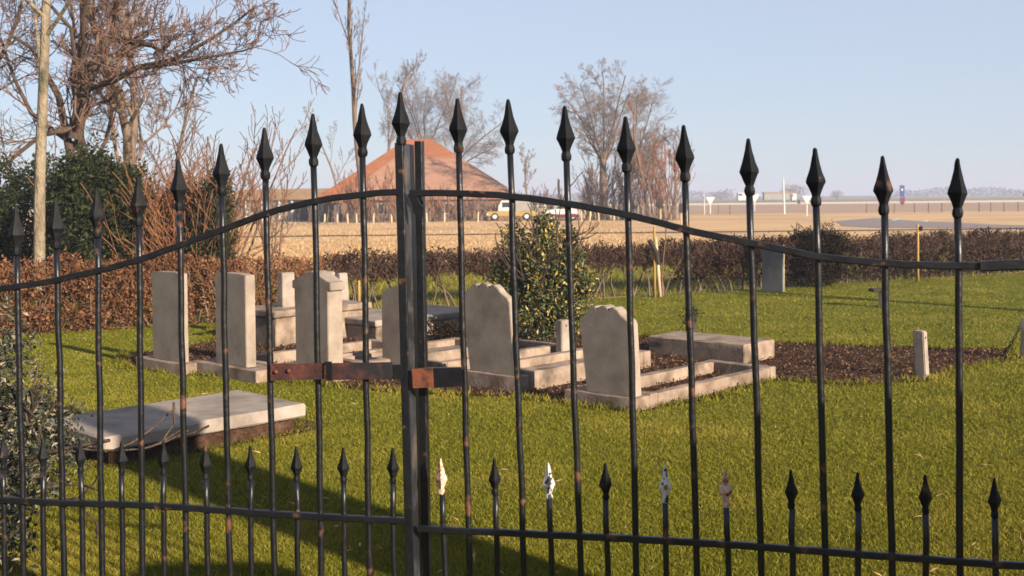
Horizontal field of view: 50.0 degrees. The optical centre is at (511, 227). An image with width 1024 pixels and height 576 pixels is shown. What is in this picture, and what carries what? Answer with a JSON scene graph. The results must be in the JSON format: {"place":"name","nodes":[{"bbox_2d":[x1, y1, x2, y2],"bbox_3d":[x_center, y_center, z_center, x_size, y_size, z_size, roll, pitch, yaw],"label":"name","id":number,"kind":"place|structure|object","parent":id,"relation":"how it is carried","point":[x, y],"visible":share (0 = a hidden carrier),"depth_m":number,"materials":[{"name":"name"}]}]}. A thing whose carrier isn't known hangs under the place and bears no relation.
{"place":"outdoors","nodes":[
{"label":"outdoors","id":0,"kind":"place"},
{"bbox_2d":[0,242,1020,334],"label":"grass bank","id":1,"kind":"structure","parent":0,"point":[609,294],"depth_m":18.57,"materials":[{"name":"plant"}]},
{"bbox_2d":[0,0,53,90],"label":"bare tree","id":2,"kind":"object","parent":1,"relation":"on","point":[14,59],"visible":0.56,"depth_m":19.74,"materials":[{"name":"brown plant"}]},
{"bbox_2d":[0,148,77,297],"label":"evergreen bush","id":3,"kind":"object","parent":1,"relation":"on","point":[12,194],"visible":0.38,"depth_m":17.22,"materials":[{"name":"green plant"}]},
{"bbox_2d":[0,0,154,309],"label":"bare tree","id":4,"kind":"object","parent":1,"relation":"on","point":[42,43],"visible":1,"depth_m":14.96,"materials":[{"name":"brown plant"}]},
{"bbox_2d":[0,247,201,335],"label":"beech hedge","id":5,"kind":"object","parent":1,"relation":"on","point":[87,289],"visible":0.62,"depth_m":12.93,"materials":[{"name":"brown plant"}]},
{"bbox_2d":[25,128,182,308],"bbox_3d":[-5.826,-0.120,15.781,2.175,2.594,2.028,-1,2,-26],"label":"evergreen bush","id":6,"kind":"object","parent":1,"relation":"on","point":[89,173],"visible":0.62,"depth_m":15.36,"materials":[{"name":"green plant"}]},
{"bbox_2d":[50,0,173,170],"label":"bare tree","id":7,"kind":"object","parent":1,"relation":"on","point":[125,126],"visible":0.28,"depth_m":20.86,"materials":[{"name":"brown plant"}]},
{"bbox_2d":[27,139,279,307],"bbox_3d":[-5.150,-0.006,15.979,3.499,2.604,3.085,-1,2,0],"label":"thicket","id":8,"kind":"object","parent":1,"relation":"on","point":[164,198],"visible":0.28,"depth_m":15.61,"materials":[{"name":"brown plant"}]},
{"bbox_2d":[0,0,329,285],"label":"gnarled tree","id":9,"kind":"object","parent":1,"relation":"on","point":[81,82],"visible":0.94,"depth_m":18.48,"materials":[{"name":"brown plant"}]},
{"bbox_2d":[138,45,206,184],"bbox_3d":[-6.023,-1.128,20.128,0.835,4.423,1.357,0,2,30],"label":"sapling","id":10,"kind":"object","parent":1,"relation":"on","point":[185,117],"visible":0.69,"depth_m":20.09,"materials":[{"name":"brown plant"}]},
{"bbox_2d":[108,132,247,189],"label":"bare shrub","id":11,"kind":"object","parent":1,"relation":"on","point":[204,177],"visible":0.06,"depth_m":18.59,"materials":[{"name":"brown plant"}]},
{"bbox_2d":[141,169,232,272],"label":"ivy bush","id":12,"kind":"object","parent":1,"relation":"on","point":[196,182],"depth_m":16.89,"materials":[{"name":"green plant"}]},
{"bbox_2d":[129,89,313,265],"bbox_3d":[-4.963,-0.581,18.371,1.603,3.327,3.361,0,2,32],"label":"bare shrub","id":13,"kind":"object","parent":1,"relation":"on","point":[243,182],"visible":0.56,"depth_m":18.57,"materials":[{"name":"brown plant"}]},
{"bbox_2d":[161,105,307,258],"bbox_3d":[-4.792,-0.512,18.690,2.408,3.170,2.853,-1,2,-25],"label":"bare shrub","id":14,"kind":"object","parent":1,"relation":"on","point":[253,223],"visible":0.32,"depth_m":18.46,"materials":[{"name":"brown plant"}]},
{"bbox_2d":[183,134,289,305],"bbox_3d":[-4.007,-0.097,15.680,1.648,2.471,0.932,-1,2,-17],"label":"bare shrub","id":15,"kind":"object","parent":1,"relation":"on","point":[213,217],"depth_m":15.50,"materials":[{"name":"plant"}]},
{"bbox_2d":[244,137,296,289],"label":"bare shrub","id":16,"kind":"object","parent":1,"relation":"on","point":[285,200],"visible":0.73,"depth_m":18.58,"materials":[{"name":"brown plant"}]},
{"bbox_2d":[357,244,360,300],"bbox_3d":[-2.050,0.682,14.690,0.044,0.908,0.044,0,2,22],"label":"tree stake","id":17,"kind":"object","parent":1,"relation":"on","point":[358,285],"visible":0.55,"depth_m":14.68,"materials":[{"name":"beige wood"}]},
{"bbox_2d":[668,231,806,293],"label":"clipped hedge","id":18,"kind":"object","parent":1,"relation":"on","point":[707,254],"visible":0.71,"depth_m":17.38,"materials":[{"name":"brown plant"}]},
{"bbox_2d":[788,226,1023,285],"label":"clipped hedge","id":19,"kind":"object","parent":1,"relation":"on","point":[973,242],"visible":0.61,"depth_m":19.62,"materials":[{"name":"brown plant"}]},
{"bbox_2d":[0,272,1023,575],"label":"lawn","id":20,"kind":"structure","parent":0,"point":[900,306],"depth_m":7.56,"materials":[{"name":"green plant"}]},
{"bbox_2d":[0,281,209,574],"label":"cream leaved shrub","id":21,"kind":"object","parent":20,"relation":"on","point":[8,424],"visible":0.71,"depth_m":5.29,"materials":[{"name":"green plant"}]},
{"bbox_2d":[46,418,331,468],"bbox_3d":[-2.048,1.336,7.030,0.914,0.001,1.666,1,2,43],"label":"soil edge","id":22,"kind":"object","parent":20,"relation":"on","point":[267,437],"visible":0.21,"depth_m":6.91,"materials":[{"name":"brown soil"}]},
{"bbox_2d":[44,390,305,464],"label":"ledger slab","id":23,"kind":"structure","parent":22,"relation":"on","point":[248,415],"depth_m":6.80,"materials":[{"name":"stone"}]},
{"bbox_2d":[0,92,421,575],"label":"gate leaf","id":24,"kind":"object","parent":20,"relation":"on","point":[365,370],"visible":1,"depth_m":2.58,"materials":[{"name":"black metal"}]},
{"bbox_2d":[190,249,338,324],"bbox_3d":[-3.123,0.763,13.925,1.882,0.962,0.855,-1,2,-29],"label":"beech hedge","id":25,"kind":"object","parent":20,"relation":"on","point":[256,270],"visible":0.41,"depth_m":13.81,"materials":[{"name":"brown plant"}]},
{"bbox_2d":[319,235,683,307],"bbox_3d":[0.042,0.634,15.687,5.809,0.964,0.855,-1,2,-27],"label":"bare hedge","id":26,"kind":"object","parent":20,"relation":"on","point":[437,261],"visible":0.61,"depth_m":15.33,"materials":[{"name":"brown plant"}]},
{"bbox_2d":[119,322,1018,411],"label":"soil","id":27,"kind":"structure","parent":20,"relation":"on","point":[778,371],"depth_m":9.83,"materials":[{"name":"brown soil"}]},
{"bbox_2d":[136,271,196,374],"bbox_3d":[-3.089,0.839,9.827,0.776,0.894,0.183,1,2,41],"label":"headstone","id":28,"kind":"object","parent":27,"relation":"on","point":[165,355],"visible":0.68,"depth_m":9.76,"materials":[{"name":"grey stone"}]},
{"bbox_2d":[193,272,266,383],"bbox_3d":[-2.386,0.839,9.442,0.949,0.900,0.245,1,2,41],"label":"headstone","id":29,"kind":"object","parent":27,"relation":"on","point":[243,365],"visible":0.75,"depth_m":9.30,"materials":[{"name":"grey stone"}]},
{"bbox_2d":[277,272,294,307],"bbox_3d":[-2.412,0.849,11.739,0.093,0.737,0.160,1,2,41],"label":"headstone","id":30,"kind":"object","parent":27,"relation":"on","point":[286,294],"visible":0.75,"depth_m":11.69,"materials":[{"name":"stone"}]},
{"bbox_2d":[255,300,371,346],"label":"chest tomb","id":31,"kind":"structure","parent":27,"relation":"on","point":[284,326],"depth_m":11.44,"materials":[{"name":"stone"}]},
{"bbox_2d":[288,270,346,382],"bbox_3d":[-1.628,0.826,9.361,0.682,0.916,0.295,1,2,41],"label":"headstone","id":32,"kind":"object","parent":27,"relation":"on","point":[332,286],"visible":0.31,"depth_m":9.26,"materials":[{"name":"grey stone"}]},
{"bbox_2d":[256,339,381,365],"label":"grave kerb","id":33,"kind":"structure","parent":27,"relation":"on","point":[282,356],"depth_m":10.19,"materials":[{"name":"stone"}]},
{"bbox_2d":[336,273,348,299],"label":"headstone","id":34,"kind":"object","parent":27,"relation":"on","point":[344,278],"visible":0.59,"depth_m":12.54,"materials":[{"name":"stone"}]},
{"bbox_2d":[344,304,459,339],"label":"ledger slab","id":35,"kind":"structure","parent":27,"relation":"on","point":[435,313],"depth_m":12.11,"materials":[{"name":"stone"}]},
{"bbox_2d":[343,337,468,362],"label":"grave kerb","id":36,"kind":"structure","parent":27,"relation":"on","point":[439,354],"depth_m":10.03,"materials":[{"name":"stone"}]},
{"bbox_2d":[382,286,430,367],"bbox_3d":[-0.911,0.885,9.420,0.649,0.779,0.165,1,2,41],"label":"headstone","id":37,"kind":"object","parent":27,"relation":"on","point":[390,328],"visible":0.2,"depth_m":9.48,"materials":[{"name":"grey stone"}]},
{"bbox_2d":[428,320,459,339],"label":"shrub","id":38,"kind":"object","parent":27,"relation":"on","point":[440,335],"visible":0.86,"depth_m":11.52,"materials":[{"name":"green plant"}]},
{"bbox_2d":[428,339,555,368],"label":"grave kerb","id":39,"kind":"structure","parent":27,"relation":"on","point":[528,348],"depth_m":10.14,"materials":[{"name":"stone"}]},
{"bbox_2d":[465,282,528,391],"bbox_3d":[-0.149,0.864,8.735,0.630,0.843,0.159,1,2,42],"label":"headstone","id":40,"kind":"object","parent":27,"relation":"on","point":[489,328],"visible":0.85,"depth_m":8.70,"materials":[{"name":"grey stone"}]},
{"bbox_2d":[482,172,601,341],"bbox_3d":[0.303,0.324,11.318,1.283,1.770,1.401,-1,2,0],"label":"variegated bush","id":41,"kind":"object","parent":27,"relation":"on","point":[541,276],"visible":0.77,"depth_m":11.36,"materials":[{"name":"green plant"}]},
{"bbox_2d":[556,319,569,351],"bbox_3d":[0.478,1.049,10.251,0.081,0.376,0.130,1,2,44],"label":"stone post","id":42,"kind":"object","parent":27,"relation":"on","point":[562,334],"visible":0.71,"depth_m":10.21,"materials":[{"name":"stone"}]},
{"bbox_2d":[520,348,650,390],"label":"grave kerb","id":43,"kind":"structure","parent":27,"relation":"on","point":[546,370],"depth_m":9.01,"materials":[{"name":"stone"}]},
{"bbox_2d":[565,304,649,411],"bbox_3d":[0.683,0.928,7.946,0.639,0.739,0.194,1,2,41],"label":"headstone","id":44,"kind":"object","parent":27,"relation":"on","point":[604,335],"visible":0.73,"depth_m":7.87,"materials":[{"name":"grey stone"}]},
{"bbox_2d":[583,359,775,407],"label":"grave kerb","id":45,"kind":"structure","parent":27,"relation":"on","point":[738,372],"depth_m":8.73,"materials":[{"name":"stone"}]},
{"bbox_2d":[679,303,704,331],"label":"potted plant","id":46,"kind":"object","parent":27,"relation":"on","point":[695,313],"visible":0.44,"depth_m":11.39,"materials":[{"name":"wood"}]},
{"bbox_2d":[649,331,773,362],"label":"ledger slab","id":47,"kind":"structure","parent":27,"relation":"on","point":[731,348],"depth_m":10.16,"materials":[{"name":"stone"}]},
{"bbox_2d":[913,330,928,378],"bbox_3d":[3.350,1.043,8.995,0.112,0.398,0.080,1,2,44],"label":"stone post","id":48,"kind":"object","parent":27,"relation":"on","point":[920,344],"visible":0.85,"depth_m":8.96,"materials":[{"name":"stone"}]},
{"bbox_2d":[647,238,661,296],"bbox_3d":[2.145,0.605,16.519,0.216,0.888,0.093,-1,2,0],"label":"tree stake","id":49,"kind":"object","parent":20,"relation":"on","point":[654,248],"visible":1,"depth_m":16.51,"materials":[{"name":"brown wood"}]},
{"bbox_2d":[653,227,655,296],"bbox_3d":[2.145,0.519,16.538,0.041,1.054,0.041,-1,2,-22],"label":"tree stake","id":50,"kind":"object","parent":20,"relation":"on","point":[654,271],"visible":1,"depth_m":16.53,"materials":[{"name":"beige wood"}]},
{"bbox_2d":[661,168,675,296],"bbox_3d":[2.348,0.100,16.503,0.215,1.990,0.277,-1,2,0],"label":"sapling","id":51,"kind":"object","parent":20,"relation":"on","point":[665,230],"visible":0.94,"depth_m":16.54,"materials":[{"name":"brown plant"}]},
{"bbox_2d":[407,98,1023,575],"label":"gate leaf","id":52,"kind":"object","parent":20,"relation":"on","point":[425,376],"visible":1,"depth_m":2.37,"materials":[{"name":"black metal"}]},
{"bbox_2d":[762,245,783,291],"bbox_3d":[4.105,0.642,17.281,0.360,0.731,0.050,1,2,41],"label":"headstone","id":53,"kind":"object","parent":20,"relation":"on","point":[773,271],"visible":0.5,"depth_m":17.26,"materials":[{"name":"stone"}]},
{"bbox_2d":[785,219,855,287],"bbox_3d":[5.009,0.420,18.111,1.243,1.140,1.045,-1,2,0],"label":"clipped yew","id":54,"kind":"object","parent":20,"relation":"on","point":[832,248],"visible":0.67,"depth_m":17.95,"materials":[{"name":"green plant"}]},
{"bbox_2d":[868,288,889,306],"bbox_3d":[4.933,0.947,14.771,0.225,0.255,0.200,-1,2,0],"label":"water tap","id":55,"kind":"object","parent":20,"relation":"on","point":[879,290],"visible":0.57,"depth_m":14.70,"materials":[{"name":"metal"}]},
{"bbox_2d":[916,224,922,280],"bbox_3d":[7.045,0.439,18.982,0.108,0.988,0.068,0,2,26],"label":"tree stake","id":56,"kind":"object","parent":20,"relation":"on","point":[920,228],"visible":0.91,"depth_m":18.97,"materials":[{"name":"yellow wood"}]},
{"bbox_2d":[1021,318,1023,358],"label":"stone post","id":57,"kind":"object","parent":20,"relation":"on","point":[1022,337],"visible":0.88,"depth_m":9.97,"materials":[{"name":"stone"}]},
{"bbox_2d":[1001,325,1020,355],"bbox_3d":[4.565,1.036,10.052,0.028,0.295,0.195,-2,2,-36],"label":"chain","id":58,"kind":"object","parent":57,"relation":"hanging from","point":[1003,352],"visible":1,"depth_m":10.04,"materials":[{"name":"brown metal"}]},
{"bbox_2d":[0,0,1023,197],"label":"sky","id":59,"kind":"structure","parent":0,"point":[922,86],"materials":[{"name":"blue"}]},
{"bbox_2d":[13,195,1023,207],"bbox_3d":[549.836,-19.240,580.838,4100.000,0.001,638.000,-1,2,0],"label":"field","id":60,"kind":"structure","parent":0,"point":[907,198],"depth_m":380.79,"materials":[{"name":"brown soil"}]},
{"bbox_2d":[16,186,1023,204],"bbox_3d":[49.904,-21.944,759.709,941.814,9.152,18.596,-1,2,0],"label":"distant woods","id":61,"kind":"object","parent":60,"relation":"on","point":[980,190],"visible":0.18,"depth_m":756.95,"materials":[{"name":"grey plant"}]},
{"bbox_2d":[710,191,732,199],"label":"distant tree","id":62,"kind":"object","parent":60,"relation":"on","point":[720,196],"visible":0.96,"depth_m":419.27,"materials":[{"name":"grey plant"}]},
{"bbox_2d":[736,193,745,201],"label":"van","id":63,"kind":"object","parent":60,"relation":"on","point":[740,197],"visible":0.55,"depth_m":279.92,"materials":[{"name":"white paint"}]},
{"bbox_2d":[762,192,797,199],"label":"shed","id":64,"kind":"structure","parent":60,"relation":"on","point":[772,195],"depth_m":299.89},
{"bbox_2d":[790,194,796,200],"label":"van","id":65,"kind":"object","parent":60,"relation":"on","point":[792,197],"visible":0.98,"depth_m":279.93,"materials":[{"name":"white paint"}]},
{"bbox_2d":[779,183,809,198],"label":"distant tree","id":66,"kind":"object","parent":60,"relation":"on","point":[794,189],"visible":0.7,"depth_m":329.18,"materials":[{"name":"grey plant"}]},
{"bbox_2d":[830,190,843,198],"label":"distant tree","id":67,"kind":"object","parent":60,"relation":"on","point":[836,193],"visible":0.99,"depth_m":399.58,"materials":[{"name":"grey plant"}]},
{"bbox_2d":[18,200,1023,211],"bbox_3d":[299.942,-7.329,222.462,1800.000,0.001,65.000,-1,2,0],"label":"road","id":68,"kind":"structure","parent":0,"point":[868,202],"depth_m":217.91,"materials":[{"name":"grey asphalt"}]},
{"bbox_2d":[22,194,1023,329],"bbox_3d":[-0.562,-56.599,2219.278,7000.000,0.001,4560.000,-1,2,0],"label":"ground","id":69,"kind":"structure","parent":0,"point":[762,222],"depth_m":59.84,"materials":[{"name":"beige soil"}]},
{"bbox_2d":[51,0,206,166],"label":"bare tree","id":70,"kind":"object","parent":69,"relation":"on","point":[135,125],"visible":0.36,"depth_m":25.17,"materials":[{"name":"brown plant"}]},
{"bbox_2d":[228,188,329,220],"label":"barn","id":71,"kind":"structure","parent":69,"relation":"on","point":[297,195],"depth_m":82.94,"materials":[{"name":"brown paint"}]},
{"bbox_2d":[295,206,308,220],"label":"door","id":72,"kind":"structure","parent":71,"relation":"in","point":[303,216],"depth_m":82.08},
{"bbox_2d":[282,201,337,223],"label":"fence","id":73,"kind":"object","parent":69,"relation":"on","point":[310,210],"visible":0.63,"depth_m":69.89,"materials":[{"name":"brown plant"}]},
{"bbox_2d":[295,106,355,184],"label":"bare tree","id":74,"kind":"object","parent":69,"relation":"on","point":[325,154],"visible":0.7,"depth_m":89.51,"materials":[{"name":"brown plant"}]},
{"bbox_2d":[318,201,342,221],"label":"lean to shed","id":75,"kind":"object","parent":69,"relation":"on","point":[322,208],"visible":0.5,"depth_m":76.37,"materials":[{"name":"grey wood"}]},
{"bbox_2d":[334,205,338,221],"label":"door","id":76,"kind":"structure","parent":75,"relation":"in","point":[336,209],"depth_m":76.37,"materials":[{"name":"white paint"}]},
{"bbox_2d":[332,0,369,224],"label":"bare tree","id":77,"kind":"object","parent":69,"relation":"on","point":[354,81],"visible":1,"depth_m":44.55,"materials":[{"name":"brown plant"}]},
{"bbox_2d":[326,162,396,222],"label":"brushwood","id":78,"kind":"object","parent":69,"relation":"on","point":[355,206],"visible":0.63,"depth_m":72.95,"materials":[{"name":"brown plant"}]},
{"bbox_2d":[367,48,425,150],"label":"bare tree","id":79,"kind":"object","parent":69,"relation":"on","point":[406,80],"visible":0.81,"depth_m":94.87,"materials":[{"name":"brown plant"}]},
{"bbox_2d":[318,139,517,221],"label":"farmhouse","id":80,"kind":"object","parent":69,"relation":"on","point":[440,164],"visible":0.46,"depth_m":79.99,"materials":[{"name":"orange tile"}]},
{"bbox_2d":[377,203,386,214],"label":"window","id":81,"kind":"structure","parent":80,"relation":"in","point":[385,208],"depth_m":78.28,"materials":[{"name":"grey glass"}]},
{"bbox_2d":[444,203,453,213],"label":"window","id":82,"kind":"structure","parent":80,"relation":"in","point":[446,204],"depth_m":78.42,"materials":[{"name":"grey glass"}]},
{"bbox_2d":[393,181,456,221],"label":"brushwood","id":83,"kind":"object","parent":69,"relation":"on","point":[435,206],"visible":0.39,"depth_m":73.71,"materials":[{"name":"brown plant"}]},
{"bbox_2d":[378,58,472,143],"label":"bare tree","id":84,"kind":"object","parent":69,"relation":"on","point":[414,118],"visible":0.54,"depth_m":97.60,"materials":[{"name":"brown plant"}]},
{"bbox_2d":[414,72,504,168],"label":"bare tree","id":85,"kind":"object","parent":69,"relation":"on","point":[493,144],"visible":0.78,"depth_m":95.76,"materials":[{"name":"brown plant"}]},
{"bbox_2d":[451,189,499,220],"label":"brushwood","id":86,"kind":"object","parent":69,"relation":"on","point":[474,207],"visible":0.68,"depth_m":75.94,"materials":[{"name":"brown plant"}]},
{"bbox_2d":[486,200,535,220],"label":"utility truck","id":87,"kind":"object","parent":69,"relation":"on","point":[522,209],"visible":0.89,"depth_m":74.00,"materials":[{"name":"yellow paint"}]},
{"bbox_2d":[518,143,536,194],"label":"bare tree","id":88,"kind":"object","parent":69,"relation":"on","point":[525,168],"visible":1,"depth_m":110.42,"materials":[{"name":"brown plant"}]},
{"bbox_2d":[518,183,562,216],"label":"brushwood","id":89,"kind":"object","parent":69,"relation":"on","point":[533,206],"visible":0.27,"depth_m":89.33,"materials":[{"name":"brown plant"}]},
{"bbox_2d":[545,206,578,219],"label":"parked car","id":90,"kind":"object","parent":69,"relation":"on","point":[574,213],"visible":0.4,"depth_m":73.00,"materials":[{"name":"white paint"}]},
{"bbox_2d":[548,57,651,219],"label":"bare tree","id":91,"kind":"object","parent":69,"relation":"on","point":[605,147],"visible":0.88,"depth_m":73.53,"materials":[{"name":"brown plant"}]},
{"bbox_2d":[571,143,654,219],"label":"brushwood","id":92,"kind":"object","parent":69,"relation":"on","point":[594,191],"visible":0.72,"depth_m":74.11,"materials":[{"name":"brown plant"}]},
{"bbox_2d":[617,92,649,216],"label":"bare tree","id":93,"kind":"object","parent":69,"relation":"on","point":[633,134],"visible":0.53,"depth_m":71.69,"materials":[{"name":"brown plant"}]},
{"bbox_2d":[591,76,676,187],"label":"bare tree","id":94,"kind":"object","parent":69,"relation":"on","point":[658,139],"visible":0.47,"depth_m":77.53,"materials":[{"name":"brown plant"}]},
{"bbox_2d":[658,198,662,218],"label":"nest box pole","id":95,"kind":"object","parent":69,"relation":"on","point":[660,203],"visible":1,"depth_m":54.87,"materials":[{"name":"brown wood"}]},
{"bbox_2d":[630,127,695,220],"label":"brushwood","id":96,"kind":"object","parent":69,"relation":"on","point":[651,176],"visible":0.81,"depth_m":71.17,"materials":[{"name":"brown plant"}]},
{"bbox_2d":[663,124,680,213],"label":"bare tree","id":97,"kind":"object","parent":69,"relation":"on","point":[671,162],"visible":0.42,"depth_m":75.81,"materials":[{"name":"brown plant"}]},
{"bbox_2d":[679,203,681,223],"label":"nest box pole","id":98,"kind":"object","parent":69,"relation":"on","point":[680,208],"visible":0.62,"depth_m":59.89,"materials":[{"name":"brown wood"}]},
{"bbox_2d":[706,197,714,213],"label":"road sign","id":99,"kind":"object","parent":69,"relation":"on","point":[710,199],"visible":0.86,"depth_m":94.89,"materials":[{"name":"white metal"}]},
{"bbox_2d":[783,177,784,213],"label":"marker pole","id":100,"kind":"object","parent":69,"relation":"on","point":[783,198],"visible":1,"depth_m":89.92,"materials":[{"name":"white paint"}]},
{"bbox_2d":[802,196,811,215],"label":"road sign","id":101,"kind":"object","parent":69,"relation":"on","point":[806,198],"visible":1,"depth_m":79.90,"materials":[{"name":"white metal"}]},
{"bbox_2d":[241,228,1023,236],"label":"field track","id":102,"kind":"structure","parent":0,"point":[645,232],"depth_m":46.93,"materials":[{"name":"soil"}]},
{"bbox_2d":[609,202,1023,214],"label":"ploughed field","id":103,"kind":"structure","parent":0,"point":[844,208],"depth_m":127.51,"materials":[{"name":"brown soil"}]},
{"bbox_2d":[753,194,759,210],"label":"road sign","id":104,"kind":"object","parent":103,"relation":"on","point":[755,196],"visible":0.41,"depth_m":109.89,"materials":[{"name":"white metal"}]},
{"bbox_2d":[900,185,904,205],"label":"blue road sign","id":105,"kind":"object","parent":103,"relation":"on","point":[902,193],"visible":1,"depth_m":149.81,"materials":[{"name":"blue metal"}]},
{"bbox_2d":[836,218,1023,227],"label":"road","id":106,"kind":"structure","parent":0,"point":[871,222],"depth_m":54.90,"materials":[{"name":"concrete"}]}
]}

